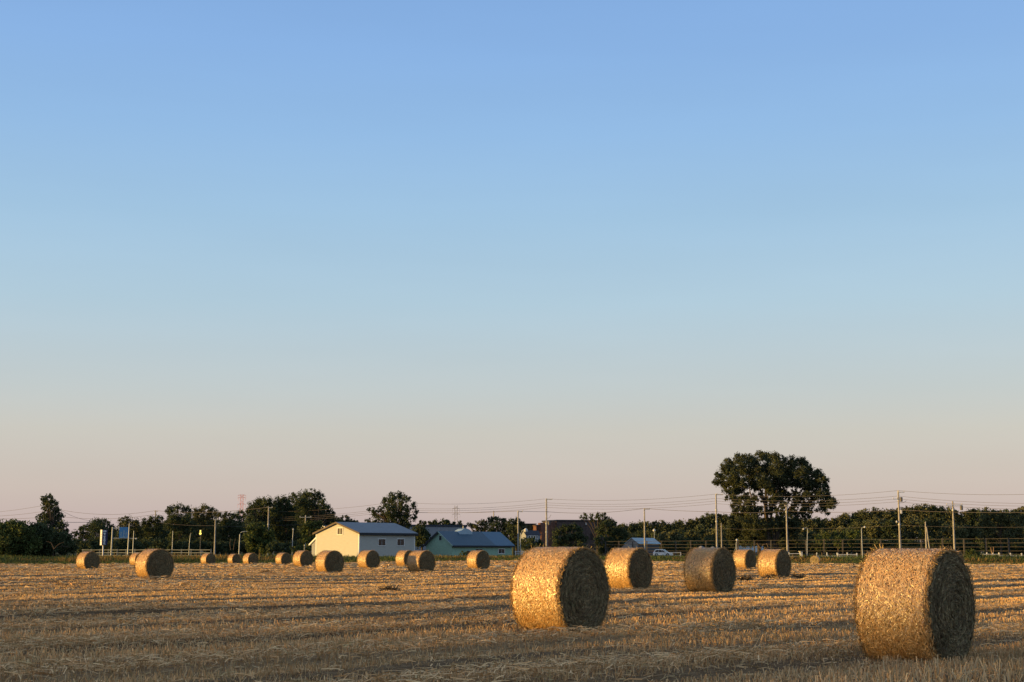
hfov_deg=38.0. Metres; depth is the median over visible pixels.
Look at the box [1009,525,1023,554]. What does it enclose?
broadleaf tree
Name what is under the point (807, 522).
broadleaf tree
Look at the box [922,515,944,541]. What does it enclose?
broadleaf tree
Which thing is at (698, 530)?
broadleaf tree
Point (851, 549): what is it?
bush
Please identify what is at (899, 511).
utility pole
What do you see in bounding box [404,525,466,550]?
grey hall
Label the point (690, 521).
broadleaf tree
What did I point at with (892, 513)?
broadleaf tree
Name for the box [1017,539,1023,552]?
bush
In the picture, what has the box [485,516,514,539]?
broadleaf tree
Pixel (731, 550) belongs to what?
bush
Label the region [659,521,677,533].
broadleaf tree
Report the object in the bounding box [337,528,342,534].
window
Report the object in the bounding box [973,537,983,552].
bush
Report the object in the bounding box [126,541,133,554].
bush
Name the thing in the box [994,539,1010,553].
bush
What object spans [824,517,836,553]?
broadleaf tree
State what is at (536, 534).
house
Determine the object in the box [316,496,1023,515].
power line
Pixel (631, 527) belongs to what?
broadleaf tree
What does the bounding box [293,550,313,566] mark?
straw bale
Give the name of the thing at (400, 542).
window
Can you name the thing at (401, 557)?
straw bale
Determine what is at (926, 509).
broadleaf tree
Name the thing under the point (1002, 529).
broadleaf tree
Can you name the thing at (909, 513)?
broadleaf tree
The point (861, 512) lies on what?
broadleaf tree
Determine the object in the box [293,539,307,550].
bush
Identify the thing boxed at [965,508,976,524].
broadleaf tree
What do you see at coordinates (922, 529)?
broadleaf tree
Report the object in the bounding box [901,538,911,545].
bush
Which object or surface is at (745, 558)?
straw bale
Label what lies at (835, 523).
broadleaf tree
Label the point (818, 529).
broadleaf tree
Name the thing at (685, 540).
bush
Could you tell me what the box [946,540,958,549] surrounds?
bush
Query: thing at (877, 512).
broadleaf tree
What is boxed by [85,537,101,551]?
bush
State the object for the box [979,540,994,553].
bush
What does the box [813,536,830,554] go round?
bush
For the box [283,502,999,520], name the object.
power line
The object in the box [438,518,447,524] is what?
broadleaf tree
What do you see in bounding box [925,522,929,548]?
utility pole
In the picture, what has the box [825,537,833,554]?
bush
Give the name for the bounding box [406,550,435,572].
straw bale
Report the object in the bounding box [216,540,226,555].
bush
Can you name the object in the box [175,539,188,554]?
bush
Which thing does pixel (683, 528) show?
broadleaf tree
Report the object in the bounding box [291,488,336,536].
broadleaf tree
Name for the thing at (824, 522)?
broadleaf tree
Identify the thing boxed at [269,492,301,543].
broadleaf tree
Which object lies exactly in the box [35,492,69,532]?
broadleaf tree
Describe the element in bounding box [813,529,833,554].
broadleaf tree
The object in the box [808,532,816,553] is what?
broadleaf tree
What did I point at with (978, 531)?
broadleaf tree
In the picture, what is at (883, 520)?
broadleaf tree
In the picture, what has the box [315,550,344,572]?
straw bale
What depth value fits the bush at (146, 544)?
355.27 m
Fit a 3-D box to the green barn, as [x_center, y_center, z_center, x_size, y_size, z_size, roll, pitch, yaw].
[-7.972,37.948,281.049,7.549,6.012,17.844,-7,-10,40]
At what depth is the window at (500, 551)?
282.80 m
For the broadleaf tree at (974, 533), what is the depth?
430.21 m
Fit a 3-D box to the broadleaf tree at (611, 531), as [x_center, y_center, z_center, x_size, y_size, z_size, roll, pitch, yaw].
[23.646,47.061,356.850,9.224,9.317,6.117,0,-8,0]
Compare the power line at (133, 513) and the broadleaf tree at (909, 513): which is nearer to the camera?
the power line at (133, 513)
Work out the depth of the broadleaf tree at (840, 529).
427.63 m
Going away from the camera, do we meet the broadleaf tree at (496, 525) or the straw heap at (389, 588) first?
the straw heap at (389, 588)
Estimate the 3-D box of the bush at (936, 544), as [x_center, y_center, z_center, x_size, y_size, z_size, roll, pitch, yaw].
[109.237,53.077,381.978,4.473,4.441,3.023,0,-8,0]
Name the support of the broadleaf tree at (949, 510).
on the ground at (241, 553)
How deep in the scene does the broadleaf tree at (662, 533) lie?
421.02 m
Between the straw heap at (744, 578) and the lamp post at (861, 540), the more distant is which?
the lamp post at (861, 540)
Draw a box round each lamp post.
[520,528,527,553]
[803,528,807,555]
[861,526,865,556]
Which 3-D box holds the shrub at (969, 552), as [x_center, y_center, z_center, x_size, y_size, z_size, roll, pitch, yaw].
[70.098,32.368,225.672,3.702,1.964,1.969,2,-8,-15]
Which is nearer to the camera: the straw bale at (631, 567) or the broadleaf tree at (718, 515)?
the straw bale at (631, 567)
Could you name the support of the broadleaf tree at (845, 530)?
on the ground at (241, 553)
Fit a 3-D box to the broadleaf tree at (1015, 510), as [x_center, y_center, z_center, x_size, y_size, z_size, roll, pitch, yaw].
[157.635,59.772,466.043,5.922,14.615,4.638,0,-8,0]
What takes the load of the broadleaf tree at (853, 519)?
on the ground at (241, 553)
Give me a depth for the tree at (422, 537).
281.94 m
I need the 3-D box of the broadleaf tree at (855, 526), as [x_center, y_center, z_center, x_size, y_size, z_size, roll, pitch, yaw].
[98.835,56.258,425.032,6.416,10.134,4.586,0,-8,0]
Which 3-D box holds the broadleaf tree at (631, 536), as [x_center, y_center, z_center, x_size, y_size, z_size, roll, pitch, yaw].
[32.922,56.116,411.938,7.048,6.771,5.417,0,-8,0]
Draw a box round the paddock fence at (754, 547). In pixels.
[605,538,1023,555]
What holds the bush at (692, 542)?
on the ground at (241, 553)
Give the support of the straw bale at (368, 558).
on the field
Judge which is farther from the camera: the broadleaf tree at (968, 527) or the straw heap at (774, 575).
the broadleaf tree at (968, 527)
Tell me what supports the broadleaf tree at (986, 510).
on the ground at (241, 553)
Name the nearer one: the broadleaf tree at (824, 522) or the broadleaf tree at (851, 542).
the broadleaf tree at (851, 542)
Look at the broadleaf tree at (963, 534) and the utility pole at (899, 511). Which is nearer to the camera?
the utility pole at (899, 511)
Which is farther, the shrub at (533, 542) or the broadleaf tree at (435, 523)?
the broadleaf tree at (435, 523)
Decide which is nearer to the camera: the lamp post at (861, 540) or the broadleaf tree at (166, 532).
the lamp post at (861, 540)
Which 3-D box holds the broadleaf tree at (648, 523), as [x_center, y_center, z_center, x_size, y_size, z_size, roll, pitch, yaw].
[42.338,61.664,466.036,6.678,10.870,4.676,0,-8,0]
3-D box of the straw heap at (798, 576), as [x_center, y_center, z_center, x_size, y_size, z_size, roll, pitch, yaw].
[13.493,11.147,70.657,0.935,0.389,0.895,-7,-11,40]
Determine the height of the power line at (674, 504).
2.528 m
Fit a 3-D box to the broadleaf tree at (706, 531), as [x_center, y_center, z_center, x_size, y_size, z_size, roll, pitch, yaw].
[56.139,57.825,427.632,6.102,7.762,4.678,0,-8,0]
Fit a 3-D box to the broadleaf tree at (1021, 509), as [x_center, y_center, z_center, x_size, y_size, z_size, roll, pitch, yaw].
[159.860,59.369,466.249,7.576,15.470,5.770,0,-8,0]
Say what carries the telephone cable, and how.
attached to the utility pole at (546, 523)
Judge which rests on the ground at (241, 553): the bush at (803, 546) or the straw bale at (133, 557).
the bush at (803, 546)
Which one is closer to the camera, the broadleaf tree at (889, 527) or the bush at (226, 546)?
the bush at (226, 546)
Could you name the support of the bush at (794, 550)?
on the ground at (241, 553)
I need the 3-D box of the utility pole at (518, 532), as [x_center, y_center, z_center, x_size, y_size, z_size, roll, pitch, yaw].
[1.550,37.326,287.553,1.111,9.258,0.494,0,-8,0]
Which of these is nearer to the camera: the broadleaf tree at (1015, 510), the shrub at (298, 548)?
the shrub at (298, 548)
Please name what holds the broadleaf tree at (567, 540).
on the ground at (241, 553)
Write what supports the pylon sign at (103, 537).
on the ground at (241, 553)
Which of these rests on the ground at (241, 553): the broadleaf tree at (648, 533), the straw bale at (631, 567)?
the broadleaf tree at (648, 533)
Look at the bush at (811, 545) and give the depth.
376.78 m
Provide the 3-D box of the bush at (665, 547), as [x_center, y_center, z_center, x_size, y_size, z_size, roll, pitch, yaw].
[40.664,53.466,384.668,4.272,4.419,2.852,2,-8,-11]
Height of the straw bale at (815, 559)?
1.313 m
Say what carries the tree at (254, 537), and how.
on the ground at (241, 553)
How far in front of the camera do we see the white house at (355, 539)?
264.37 m
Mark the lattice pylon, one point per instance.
(456, 514)
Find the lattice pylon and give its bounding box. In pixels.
[452,506,459,523]
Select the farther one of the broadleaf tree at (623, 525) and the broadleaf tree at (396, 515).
the broadleaf tree at (623, 525)
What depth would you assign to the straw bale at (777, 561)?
72.35 m
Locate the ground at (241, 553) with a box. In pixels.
[6,551,1012,563]
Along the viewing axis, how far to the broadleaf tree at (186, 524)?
386.52 m
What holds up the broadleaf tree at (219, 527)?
on the ground at (241, 553)
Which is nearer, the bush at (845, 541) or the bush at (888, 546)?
the bush at (888, 546)
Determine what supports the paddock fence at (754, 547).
on the ground at (241, 553)
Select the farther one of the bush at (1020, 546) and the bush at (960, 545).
the bush at (960, 545)
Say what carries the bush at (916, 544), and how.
on the ground at (241, 553)
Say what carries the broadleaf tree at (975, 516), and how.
on the ground at (241, 553)
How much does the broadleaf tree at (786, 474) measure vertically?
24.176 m
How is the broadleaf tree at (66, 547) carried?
on the ground at (241, 553)
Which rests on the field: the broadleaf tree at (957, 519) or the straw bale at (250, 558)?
the straw bale at (250, 558)
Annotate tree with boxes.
[0,518,42,556]
[26,521,78,556]
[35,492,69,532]
[72,517,117,541]
[113,515,143,554]
[138,514,167,541]
[147,527,170,538]
[163,501,197,554]
[190,503,221,542]
[208,519,224,554]
[216,509,246,553]
[242,495,279,539]
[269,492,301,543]
[281,508,301,541]
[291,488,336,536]
[299,520,324,552]
[339,515,353,521]
[364,490,418,529]
[412,525,430,550]
[416,520,426,526]
[432,519,440,524]
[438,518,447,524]
[466,519,488,531]
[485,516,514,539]
[505,518,524,554]
[549,522,588,546]
[579,512,615,554]
[592,519,628,554]
[615,523,630,546]
[620,532,640,547]
[625,521,640,535]
[633,520,648,534]
[635,530,647,537]
[640,521,654,533]
[643,529,651,537]
[649,520,662,537]
[649,531,664,548]
[655,520,668,532]
[656,531,670,547]
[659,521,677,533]
[664,529,684,554]
[668,520,682,533]
[675,518,690,554]
[675,529,690,554]
[683,530,701,552]
[685,518,698,532]
[691,524,708,537]
[692,517,704,529]
[697,515,710,529]
[700,529,714,540]
[701,512,719,533]
[703,527,725,541]
[711,450,839,554]
[711,513,726,529]
[717,513,734,529]
[718,529,732,540]
[729,513,739,524]
[789,516,804,534]
[797,518,809,554]
[800,529,815,539]
[802,518,818,554]
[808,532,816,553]
[810,516,824,534]
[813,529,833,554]
[818,518,830,553]
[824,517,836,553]
[828,515,846,530]
[832,526,845,555]
[837,513,852,529]
[840,526,860,555]
[846,512,862,526]
[848,520,865,537]
[853,510,866,523]
[856,520,870,554]
[858,508,878,554]
[864,517,884,541]
[868,507,883,522]
[877,508,893,520]
[878,518,887,540]
[880,519,898,540]
[887,508,900,523]
[892,507,907,522]
[895,522,904,541]
[901,505,916,522]
[901,514,922,540]
[910,504,925,540]
[919,503,933,541]
[919,518,928,540]
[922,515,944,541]
[928,504,941,520]
[932,506,950,528]
[940,506,959,525]
[940,521,960,541]
[950,512,965,524]
[952,524,969,543]
[958,511,971,525]
[963,523,976,554]
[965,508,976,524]
[968,524,978,542]
[970,507,984,529]
[975,519,992,553]
[977,509,1023,554]
[982,506,991,519]
[1003,508,1014,518]
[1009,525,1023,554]
[1010,509,1022,524]
[1014,506,1023,524]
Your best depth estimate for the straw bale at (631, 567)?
51.20 m
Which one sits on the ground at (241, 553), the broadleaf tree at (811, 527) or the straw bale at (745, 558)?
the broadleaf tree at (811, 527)
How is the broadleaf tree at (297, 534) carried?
on the ground at (241, 553)
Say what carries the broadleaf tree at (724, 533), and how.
on the ground at (241, 553)
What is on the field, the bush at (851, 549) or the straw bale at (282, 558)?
the straw bale at (282, 558)
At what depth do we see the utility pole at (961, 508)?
265.94 m
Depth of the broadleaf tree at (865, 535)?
423.58 m
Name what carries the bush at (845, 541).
on the ground at (241, 553)
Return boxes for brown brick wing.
[532,525,540,532]
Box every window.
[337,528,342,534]
[378,538,385,545]
[397,538,404,545]
[498,549,504,553]
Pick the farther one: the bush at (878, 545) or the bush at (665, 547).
the bush at (665, 547)
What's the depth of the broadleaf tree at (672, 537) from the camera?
412.43 m
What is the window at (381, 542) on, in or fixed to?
in the white house at (355, 539)
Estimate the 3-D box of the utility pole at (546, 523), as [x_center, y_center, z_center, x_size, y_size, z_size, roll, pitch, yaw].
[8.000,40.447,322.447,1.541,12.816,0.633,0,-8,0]
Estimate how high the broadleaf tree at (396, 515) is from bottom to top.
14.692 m
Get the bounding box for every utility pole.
[213,518,217,554]
[517,510,522,555]
[545,498,551,545]
[644,508,649,548]
[715,493,722,547]
[784,505,788,551]
[893,490,905,547]
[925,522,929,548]
[944,501,962,550]
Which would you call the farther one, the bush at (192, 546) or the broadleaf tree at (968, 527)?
the broadleaf tree at (968, 527)
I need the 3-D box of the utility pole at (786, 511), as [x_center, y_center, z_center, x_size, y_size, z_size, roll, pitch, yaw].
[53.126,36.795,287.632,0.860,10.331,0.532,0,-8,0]
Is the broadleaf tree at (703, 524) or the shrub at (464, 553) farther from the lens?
the broadleaf tree at (703, 524)
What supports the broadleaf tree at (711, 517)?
on the ground at (241, 553)
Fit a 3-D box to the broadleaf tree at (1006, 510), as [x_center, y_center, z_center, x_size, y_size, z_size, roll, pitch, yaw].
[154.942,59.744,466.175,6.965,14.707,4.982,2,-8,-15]
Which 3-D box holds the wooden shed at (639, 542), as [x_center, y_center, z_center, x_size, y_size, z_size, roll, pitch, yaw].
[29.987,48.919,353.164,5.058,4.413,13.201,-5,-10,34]
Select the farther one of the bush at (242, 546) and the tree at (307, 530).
the bush at (242, 546)
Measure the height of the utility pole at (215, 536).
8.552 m
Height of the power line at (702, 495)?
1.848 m
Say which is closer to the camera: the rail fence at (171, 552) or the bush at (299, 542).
the rail fence at (171, 552)
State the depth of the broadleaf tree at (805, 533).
429.05 m
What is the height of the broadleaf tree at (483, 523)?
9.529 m
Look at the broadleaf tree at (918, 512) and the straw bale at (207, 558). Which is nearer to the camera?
the straw bale at (207, 558)
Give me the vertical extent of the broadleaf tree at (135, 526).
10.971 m
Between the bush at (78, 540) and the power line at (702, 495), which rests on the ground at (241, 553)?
the bush at (78, 540)
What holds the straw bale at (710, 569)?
on the field
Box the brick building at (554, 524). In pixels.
[538,520,612,555]
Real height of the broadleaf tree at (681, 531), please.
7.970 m
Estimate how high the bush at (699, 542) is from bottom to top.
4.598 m
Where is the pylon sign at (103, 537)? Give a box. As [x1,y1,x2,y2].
[100,530,107,554]
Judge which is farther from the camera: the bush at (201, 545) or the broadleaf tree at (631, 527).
the broadleaf tree at (631, 527)
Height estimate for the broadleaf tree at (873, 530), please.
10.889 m
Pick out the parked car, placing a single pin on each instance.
(661, 550)
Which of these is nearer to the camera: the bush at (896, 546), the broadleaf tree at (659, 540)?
the bush at (896, 546)
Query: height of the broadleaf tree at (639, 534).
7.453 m
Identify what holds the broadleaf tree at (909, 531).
on the ground at (241, 553)
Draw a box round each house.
[309,522,417,556]
[521,530,540,554]
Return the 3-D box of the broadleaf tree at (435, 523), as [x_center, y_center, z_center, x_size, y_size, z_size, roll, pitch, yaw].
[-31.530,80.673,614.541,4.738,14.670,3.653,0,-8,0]
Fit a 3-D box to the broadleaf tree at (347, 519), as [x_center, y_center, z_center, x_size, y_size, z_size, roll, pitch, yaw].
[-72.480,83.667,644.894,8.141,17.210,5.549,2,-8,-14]
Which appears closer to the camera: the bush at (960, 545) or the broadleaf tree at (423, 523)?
the broadleaf tree at (423, 523)
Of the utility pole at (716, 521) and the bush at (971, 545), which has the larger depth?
the bush at (971, 545)
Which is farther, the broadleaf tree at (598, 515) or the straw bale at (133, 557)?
the broadleaf tree at (598, 515)
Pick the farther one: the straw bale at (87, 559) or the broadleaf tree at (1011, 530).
the broadleaf tree at (1011, 530)
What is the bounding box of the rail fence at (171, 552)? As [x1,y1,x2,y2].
[82,549,211,555]
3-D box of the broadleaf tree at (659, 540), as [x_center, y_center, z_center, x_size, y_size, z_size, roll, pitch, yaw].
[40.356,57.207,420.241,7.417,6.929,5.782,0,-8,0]
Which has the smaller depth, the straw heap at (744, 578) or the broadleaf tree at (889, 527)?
the straw heap at (744, 578)
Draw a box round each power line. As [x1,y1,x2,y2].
[6,507,266,515]
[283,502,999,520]
[284,491,1023,511]
[291,499,998,518]
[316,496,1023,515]
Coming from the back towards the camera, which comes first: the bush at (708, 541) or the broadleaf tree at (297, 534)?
the broadleaf tree at (297, 534)
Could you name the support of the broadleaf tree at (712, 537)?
on the ground at (241, 553)
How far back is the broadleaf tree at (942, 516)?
465.99 m
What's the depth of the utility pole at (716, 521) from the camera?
297.76 m
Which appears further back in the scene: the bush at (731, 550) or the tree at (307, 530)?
the bush at (731, 550)
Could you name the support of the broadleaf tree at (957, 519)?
on the ground at (241, 553)
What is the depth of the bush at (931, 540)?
381.59 m
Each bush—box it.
[72,538,83,554]
[77,540,93,552]
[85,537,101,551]
[104,541,110,554]
[107,539,119,554]
[114,539,130,554]
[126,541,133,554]
[131,539,145,551]
[141,538,151,550]
[149,536,168,549]
[167,541,182,554]
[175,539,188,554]
[183,540,197,554]
[193,537,207,554]
[205,541,222,553]
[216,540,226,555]
[222,541,235,554]
[229,538,244,553]
[239,540,247,553]
[282,541,295,550]
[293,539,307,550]
[663,539,671,551]
[668,541,685,554]
[679,536,691,554]
[685,540,698,549]
[689,539,704,549]
[702,537,715,547]
[718,538,729,548]
[724,540,734,553]
[789,543,802,555]
[801,538,814,555]
[808,539,820,554]
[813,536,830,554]
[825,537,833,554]
[828,542,841,554]
[836,537,849,553]
[846,538,858,553]
[853,535,867,554]
[866,538,876,551]
[872,538,886,548]
[883,540,892,548]
[891,541,904,548]
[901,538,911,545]
[904,539,922,548]
[923,536,937,548]
[930,541,941,548]
[939,538,950,547]
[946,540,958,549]
[955,540,962,553]
[959,540,969,552]
[967,540,977,550]
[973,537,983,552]
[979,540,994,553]
[989,543,1002,553]
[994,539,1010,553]
[1010,542,1023,555]
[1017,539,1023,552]
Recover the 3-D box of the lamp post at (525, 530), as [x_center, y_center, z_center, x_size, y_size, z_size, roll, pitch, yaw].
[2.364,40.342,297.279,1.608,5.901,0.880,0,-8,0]
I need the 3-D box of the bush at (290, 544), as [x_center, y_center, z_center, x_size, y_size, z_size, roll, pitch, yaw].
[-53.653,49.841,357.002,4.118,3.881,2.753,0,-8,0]
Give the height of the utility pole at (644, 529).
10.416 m
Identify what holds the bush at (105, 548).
on the ground at (241, 553)
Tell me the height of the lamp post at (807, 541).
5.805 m
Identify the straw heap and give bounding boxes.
[377,584,404,591]
[736,575,755,580]
[761,571,780,578]
[789,572,804,577]
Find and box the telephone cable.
[411,508,1023,512]
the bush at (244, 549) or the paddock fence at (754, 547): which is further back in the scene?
the bush at (244, 549)
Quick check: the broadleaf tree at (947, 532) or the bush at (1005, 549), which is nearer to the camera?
the bush at (1005, 549)
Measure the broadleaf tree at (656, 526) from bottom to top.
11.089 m
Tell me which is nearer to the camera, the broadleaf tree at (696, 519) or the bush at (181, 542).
the bush at (181, 542)
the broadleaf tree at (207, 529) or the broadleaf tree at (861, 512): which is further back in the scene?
the broadleaf tree at (861, 512)
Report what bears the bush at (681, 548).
on the ground at (241, 553)
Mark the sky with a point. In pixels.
(446, 255)
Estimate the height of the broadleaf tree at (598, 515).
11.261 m
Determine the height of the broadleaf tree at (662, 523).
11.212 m
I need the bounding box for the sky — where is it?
[0,0,1023,550]
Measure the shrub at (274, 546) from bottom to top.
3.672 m
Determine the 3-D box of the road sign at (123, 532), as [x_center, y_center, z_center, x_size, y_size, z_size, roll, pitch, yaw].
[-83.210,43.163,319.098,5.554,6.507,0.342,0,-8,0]
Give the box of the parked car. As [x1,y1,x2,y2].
[653,549,672,555]
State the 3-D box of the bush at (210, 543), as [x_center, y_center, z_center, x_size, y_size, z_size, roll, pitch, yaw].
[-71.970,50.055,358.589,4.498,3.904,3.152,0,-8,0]
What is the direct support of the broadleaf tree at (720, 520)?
on the ground at (241, 553)
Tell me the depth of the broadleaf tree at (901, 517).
465.93 m
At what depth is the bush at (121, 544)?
351.20 m
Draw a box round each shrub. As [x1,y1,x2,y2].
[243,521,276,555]
[265,539,290,554]
[282,545,311,552]
[459,551,467,557]
[519,536,547,550]
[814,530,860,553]
[964,548,981,557]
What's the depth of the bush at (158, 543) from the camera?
348.35 m
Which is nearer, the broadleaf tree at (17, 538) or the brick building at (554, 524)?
the broadleaf tree at (17, 538)
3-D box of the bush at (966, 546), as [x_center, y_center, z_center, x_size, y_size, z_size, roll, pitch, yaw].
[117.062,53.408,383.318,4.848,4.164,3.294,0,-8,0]
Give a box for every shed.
[621,538,660,555]
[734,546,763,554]
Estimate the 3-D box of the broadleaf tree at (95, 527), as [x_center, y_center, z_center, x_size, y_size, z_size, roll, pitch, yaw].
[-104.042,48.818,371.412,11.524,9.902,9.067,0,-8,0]
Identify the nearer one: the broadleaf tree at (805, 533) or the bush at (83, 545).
the bush at (83, 545)
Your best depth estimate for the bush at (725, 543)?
379.01 m
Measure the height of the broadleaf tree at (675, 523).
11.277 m
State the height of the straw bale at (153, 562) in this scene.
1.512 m
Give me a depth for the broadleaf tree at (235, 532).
401.66 m
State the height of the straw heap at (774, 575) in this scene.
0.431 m
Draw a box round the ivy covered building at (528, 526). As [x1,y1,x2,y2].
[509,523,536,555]
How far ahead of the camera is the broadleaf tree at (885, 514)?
465.77 m
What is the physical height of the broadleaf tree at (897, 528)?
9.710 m
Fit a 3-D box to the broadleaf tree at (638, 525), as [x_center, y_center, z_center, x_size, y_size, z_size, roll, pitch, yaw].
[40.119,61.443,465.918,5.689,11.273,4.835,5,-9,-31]
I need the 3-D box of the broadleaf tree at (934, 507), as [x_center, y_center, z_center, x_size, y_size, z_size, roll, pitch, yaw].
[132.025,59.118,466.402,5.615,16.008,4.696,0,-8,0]
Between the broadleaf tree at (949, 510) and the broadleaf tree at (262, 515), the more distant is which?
the broadleaf tree at (949, 510)
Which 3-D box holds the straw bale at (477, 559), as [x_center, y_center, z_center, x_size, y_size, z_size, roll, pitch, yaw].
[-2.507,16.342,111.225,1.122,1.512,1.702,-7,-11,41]
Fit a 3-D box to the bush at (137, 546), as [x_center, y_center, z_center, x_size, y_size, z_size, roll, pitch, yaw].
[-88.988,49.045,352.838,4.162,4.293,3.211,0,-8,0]
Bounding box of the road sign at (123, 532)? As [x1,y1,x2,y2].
[110,527,134,554]
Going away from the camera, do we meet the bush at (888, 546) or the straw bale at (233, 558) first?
the straw bale at (233, 558)
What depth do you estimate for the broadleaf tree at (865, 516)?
465.63 m
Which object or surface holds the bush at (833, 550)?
on the ground at (241, 553)
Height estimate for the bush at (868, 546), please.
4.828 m
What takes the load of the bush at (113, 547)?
on the ground at (241, 553)
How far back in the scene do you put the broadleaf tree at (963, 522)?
465.90 m
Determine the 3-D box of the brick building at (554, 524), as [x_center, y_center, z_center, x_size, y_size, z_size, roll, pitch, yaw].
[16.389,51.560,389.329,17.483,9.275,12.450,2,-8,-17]
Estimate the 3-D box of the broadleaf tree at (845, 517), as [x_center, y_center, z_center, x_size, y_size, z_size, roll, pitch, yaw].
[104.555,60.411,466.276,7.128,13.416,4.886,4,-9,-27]
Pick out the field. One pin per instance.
(695, 673)
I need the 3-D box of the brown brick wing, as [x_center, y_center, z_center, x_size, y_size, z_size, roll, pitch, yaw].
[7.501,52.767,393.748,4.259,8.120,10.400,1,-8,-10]
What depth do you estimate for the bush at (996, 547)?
376.37 m
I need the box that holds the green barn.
[423,529,514,556]
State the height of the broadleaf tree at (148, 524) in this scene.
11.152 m
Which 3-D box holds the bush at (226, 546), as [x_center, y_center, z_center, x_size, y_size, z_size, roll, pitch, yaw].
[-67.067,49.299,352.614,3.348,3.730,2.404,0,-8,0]
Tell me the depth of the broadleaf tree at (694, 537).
416.80 m
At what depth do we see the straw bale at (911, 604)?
18.83 m
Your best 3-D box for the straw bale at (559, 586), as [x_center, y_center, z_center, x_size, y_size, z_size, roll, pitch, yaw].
[0.832,4.228,25.494,1.153,1.512,1.706,-6,-10,37]
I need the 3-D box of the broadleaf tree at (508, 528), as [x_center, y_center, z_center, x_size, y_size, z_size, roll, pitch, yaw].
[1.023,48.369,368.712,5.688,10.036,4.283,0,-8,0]
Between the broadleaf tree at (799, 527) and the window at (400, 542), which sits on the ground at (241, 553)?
the broadleaf tree at (799, 527)
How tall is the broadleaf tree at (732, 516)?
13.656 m
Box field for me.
[0,561,1023,681]
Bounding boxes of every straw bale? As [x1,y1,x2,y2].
[76,551,100,569]
[129,553,138,565]
[134,549,174,578]
[200,553,215,563]
[227,554,240,563]
[243,553,258,564]
[275,552,290,564]
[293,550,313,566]
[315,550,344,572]
[357,550,379,567]
[395,550,410,565]
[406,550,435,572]
[466,550,490,568]
[508,544,611,632]
[604,546,653,589]
[681,546,736,593]
[732,549,756,569]
[757,549,791,577]
[810,555,820,563]
[848,544,979,662]
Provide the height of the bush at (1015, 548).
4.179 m
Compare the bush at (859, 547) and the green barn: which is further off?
the bush at (859, 547)
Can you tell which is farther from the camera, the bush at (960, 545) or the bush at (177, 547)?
the bush at (960, 545)
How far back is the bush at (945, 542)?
381.24 m
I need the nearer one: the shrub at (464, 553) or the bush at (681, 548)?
the shrub at (464, 553)
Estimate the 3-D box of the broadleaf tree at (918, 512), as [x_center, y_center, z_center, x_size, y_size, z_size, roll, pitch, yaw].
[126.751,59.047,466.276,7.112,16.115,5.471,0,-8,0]

